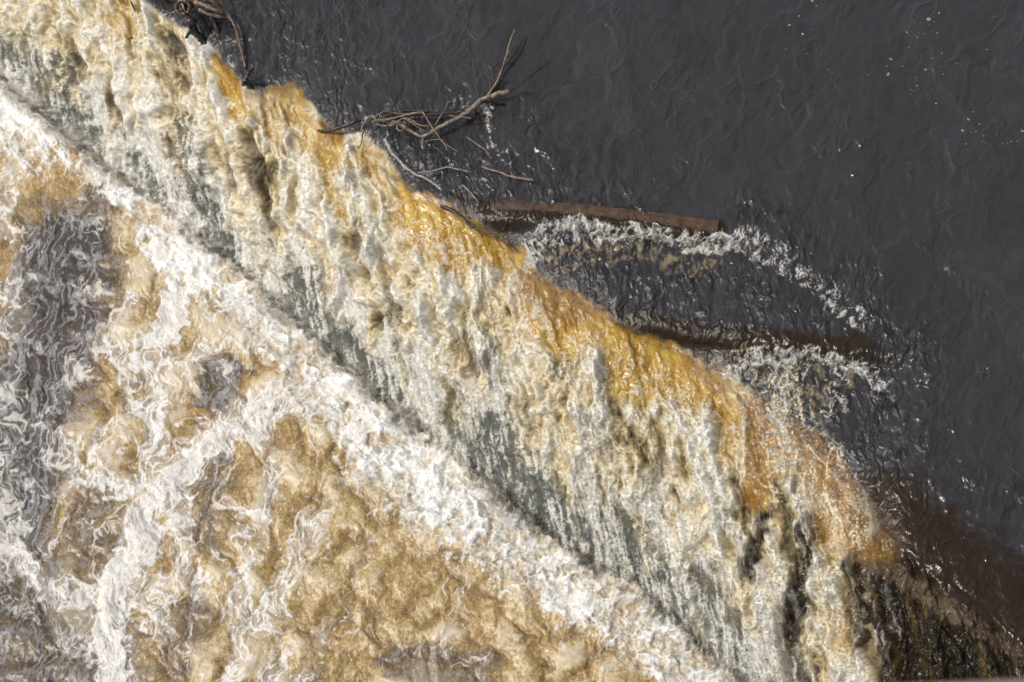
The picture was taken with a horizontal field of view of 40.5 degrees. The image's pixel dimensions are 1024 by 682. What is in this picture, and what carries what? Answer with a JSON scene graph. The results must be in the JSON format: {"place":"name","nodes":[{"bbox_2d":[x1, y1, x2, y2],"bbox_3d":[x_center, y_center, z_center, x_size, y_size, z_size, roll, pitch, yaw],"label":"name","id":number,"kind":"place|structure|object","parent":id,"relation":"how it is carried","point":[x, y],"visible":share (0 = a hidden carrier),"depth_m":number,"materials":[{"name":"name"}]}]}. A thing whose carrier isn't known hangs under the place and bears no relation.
{"place":"outdoors","nodes":[
{"label":"outdoors","id":0,"kind":"place"},
{"bbox_2d":[0,140,657,681],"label":"river water","id":1,"kind":"structure","parent":0,"point":[180,500],"depth_m":20.18,"materials":[{"name":"brown liquid"}]},
{"bbox_2d":[0,80,732,681],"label":"churned foam","id":2,"kind":"object","parent":1,"relation":"on","point":[172,264],"visible":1,"depth_m":20.35,"materials":[{"name":"liquid"}]},
{"bbox_2d":[0,71,747,681],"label":"splashing froth","id":3,"kind":"object","parent":1,"relation":"on","point":[368,391],"visible":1,"depth_m":20.35,"materials":[{"name":"white liquid"}]},
{"bbox_2d":[0,0,1023,681],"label":"waterfall water","id":4,"kind":"structure","parent":0,"point":[536,492],"depth_m":19.51,"materials":[{"name":"beige liquid"}]},
{"bbox_2d":[163,0,232,43],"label":"stranded log","id":5,"kind":"object","parent":4,"relation":"on","point":[213,10],"visible":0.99,"depth_m":21.82,"materials":[{"name":"brown wood"}]},
{"bbox_2d":[220,0,247,67],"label":"long root","id":6,"kind":"object","parent":5,"relation":"attached to","point":[232,21],"visible":1,"depth_m":21.78,"materials":[{"name":"brown wood"}]},
{"bbox_2d":[317,118,361,132],"bbox_3d":[-2.595,-3.203,20.794,0.709,0.270,0.144,-2,58,4],"label":"driftwood branch","id":7,"kind":"object","parent":4,"relation":"on","point":[347,125],"visible":1,"depth_m":20.72,"materials":[{"name":"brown wood"}]},
{"bbox_2d":[439,205,506,246],"bbox_3d":[-0.575,-1.633,19.666,1.252,0.140,0.182,30,65,21],"label":"broken branch","id":8,"kind":"object","parent":4,"relation":"in","point":[466,220],"visible":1,"depth_m":19.59,"materials":[{"name":"brown wood"}]},
{"bbox_2d":[0,0,1023,681],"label":"falling froth","id":9,"kind":"object","parent":4,"relation":"on","point":[640,484],"visible":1,"depth_m":19.40,"materials":[{"name":"white liquid"}]},
{"bbox_2d":[144,0,1023,639],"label":"river water","id":10,"kind":"structure","parent":0,"point":[822,144],"depth_m":19.71,"materials":[{"name":"grey liquid"}]},
{"bbox_2d":[241,67,263,85],"bbox_3d":[-4.020,-4.078,21.400,0.354,0.216,0.264,-8,58,0],"label":"crest snag","id":11,"kind":"object","parent":10,"relation":"on","point":[247,78],"visible":1,"depth_m":21.36,"materials":[{"name":"brown wood"}]},
{"bbox_2d":[374,123,392,143],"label":"driftwood twig","id":12,"kind":"object","parent":10,"relation":"on","point":[382,134],"visible":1,"depth_m":20.51,"materials":[{"name":"brown wood"}]},
{"bbox_2d":[384,138,441,189],"bbox_3d":[-1.502,-2.551,20.150,0.178,0.106,1.337,-38,63,-17],"label":"driftwood branch","id":13,"kind":"object","parent":10,"relation":"on","point":[401,162],"visible":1,"depth_m":20.11,"materials":[{"name":"grey wood"}]},
{"bbox_2d":[370,100,493,137],"bbox_3d":[-1.176,-3.264,20.537,1.853,0.233,0.634,-8,58,0],"label":"twig tangle","id":14,"kind":"object","parent":10,"relation":"on","point":[402,111],"visible":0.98,"depth_m":20.61,"materials":[{"name":"brown wood"}]},
{"bbox_2d":[360,111,422,130],"bbox_3d":[-1.795,-3.325,20.583,0.990,0.142,0.185,-13,58,-3],"label":"driftwood branch","id":15,"kind":"object","parent":14,"relation":"on","point":[406,114],"visible":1,"depth_m":20.52,"materials":[{"name":"beige wood"}]},
{"bbox_2d":[375,117,428,130],"bbox_3d":[-1.633,-3.218,20.526,0.837,0.120,0.172,5,59,8],"label":"driftwood branch","id":16,"kind":"object","parent":14,"relation":"on","point":[405,118],"visible":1,"depth_m":20.49,"materials":[{"name":"beige wood"}]},
{"bbox_2d":[381,98,502,115],"bbox_3d":[-1.054,-3.469,20.625,1.844,0.193,0.283,-1,58,4],"label":"driftwood branch","id":17,"kind":"object","parent":14,"relation":"on","point":[460,111],"visible":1,"depth_m":20.61,"materials":[{"name":"brown wood"}]},
{"bbox_2d":[434,102,449,125],"bbox_3d":[-1.034,-3.347,20.448,0.038,0.244,0.358,36,67,23],"label":"driftwood stick","id":18,"kind":"object","parent":14,"relation":"on","point":[443,112],"visible":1,"depth_m":20.44,"materials":[{"name":"brown wood"}]},
{"bbox_2d":[398,89,509,149],"bbox_3d":[-0.864,-3.461,20.586,1.622,0.247,0.732,-34,61,-15],"label":"driftwood branch","id":19,"kind":"object","parent":14,"relation":"on","point":[476,104],"visible":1,"depth_m":20.46,"materials":[{"name":"brown wood"}]},
{"bbox_2d":[422,112,457,151],"bbox_3d":[-1.099,-3.037,20.295,0.127,0.098,0.892,-33,61,-15],"label":"driftwood stick","id":20,"kind":"object","parent":19,"relation":"on","point":[438,135],"visible":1,"depth_m":20.22,"materials":[{"name":"beige wood"}]},
{"bbox_2d":[418,166,469,175],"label":"driftwood twig","id":21,"kind":"object","parent":10,"relation":"on","point":[466,171],"visible":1,"depth_m":20.07,"materials":[{"name":"grey wood"}]},
{"bbox_2d":[466,136,491,158],"bbox_3d":[-0.486,-2.849,20.251,0.040,0.093,0.585,-38,63,-17],"label":"driftwood twig","id":22,"kind":"object","parent":10,"relation":"on","point":[480,146],"visible":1,"depth_m":20.19,"materials":[{"name":"beige wood"}]},
{"bbox_2d":[487,71,506,92],"bbox_3d":[-0.227,-3.905,20.867,0.231,0.077,0.520,21,62,17],"label":"twig tangle","id":23,"kind":"object","parent":10,"relation":"on","point":[493,83],"visible":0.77,"depth_m":20.83,"materials":[{"name":"brown wood"}]},
{"bbox_2d":[487,30,514,94],"bbox_3d":[-0.137,-4.107,20.570,0.094,0.674,0.826,29,65,20],"label":"driftwood stick","id":24,"kind":"object","parent":10,"relation":"on","point":[495,84],"visible":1,"depth_m":20.55,"materials":[{"name":"beige wood"}]},
{"bbox_2d":[481,166,533,180],"bbox_3d":[-0.080,-2.397,19.962,0.833,0.091,0.087,19,62,16],"label":"driftwood stick","id":25,"kind":"object","parent":10,"relation":"on","point":[516,177],"visible":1,"depth_m":19.90,"materials":[{"name":"beige wood"}]},
{"bbox_2d":[492,35,525,91],"bbox_3d":[-0.067,-4.239,21.075,0.156,0.098,1.207,23,63,18],"label":"driftwood stick","id":26,"kind":"object","parent":10,"relation":"on","point":[510,58],"visible":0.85,"depth_m":21.08,"materials":[{"name":"brown wood"}]},
{"bbox_2d":[97,1,1023,681],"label":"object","id":27,"kind":"object","parent":10,"relation":"on","point":[693,249],"visible":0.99,"depth_m":18.59,"materials":[{"name":"white liquid"}]},
{"bbox_2d":[495,200,718,232],"bbox_3d":[1.329,-1.717,19.667,3.180,0.447,0.276,8,59,10],"label":"soaked timber","id":28,"kind":"object","parent":10,"relation":"in","point":[707,225],"visible":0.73,"depth_m":19.48,"materials":[{"name":"brown wood"}]},
{"bbox_2d":[951,678,1023,681],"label":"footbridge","id":29,"kind":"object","parent":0,"point":[1010,680],"depth_m":0.96,"materials":[{"name":"concrete"}]}
]}

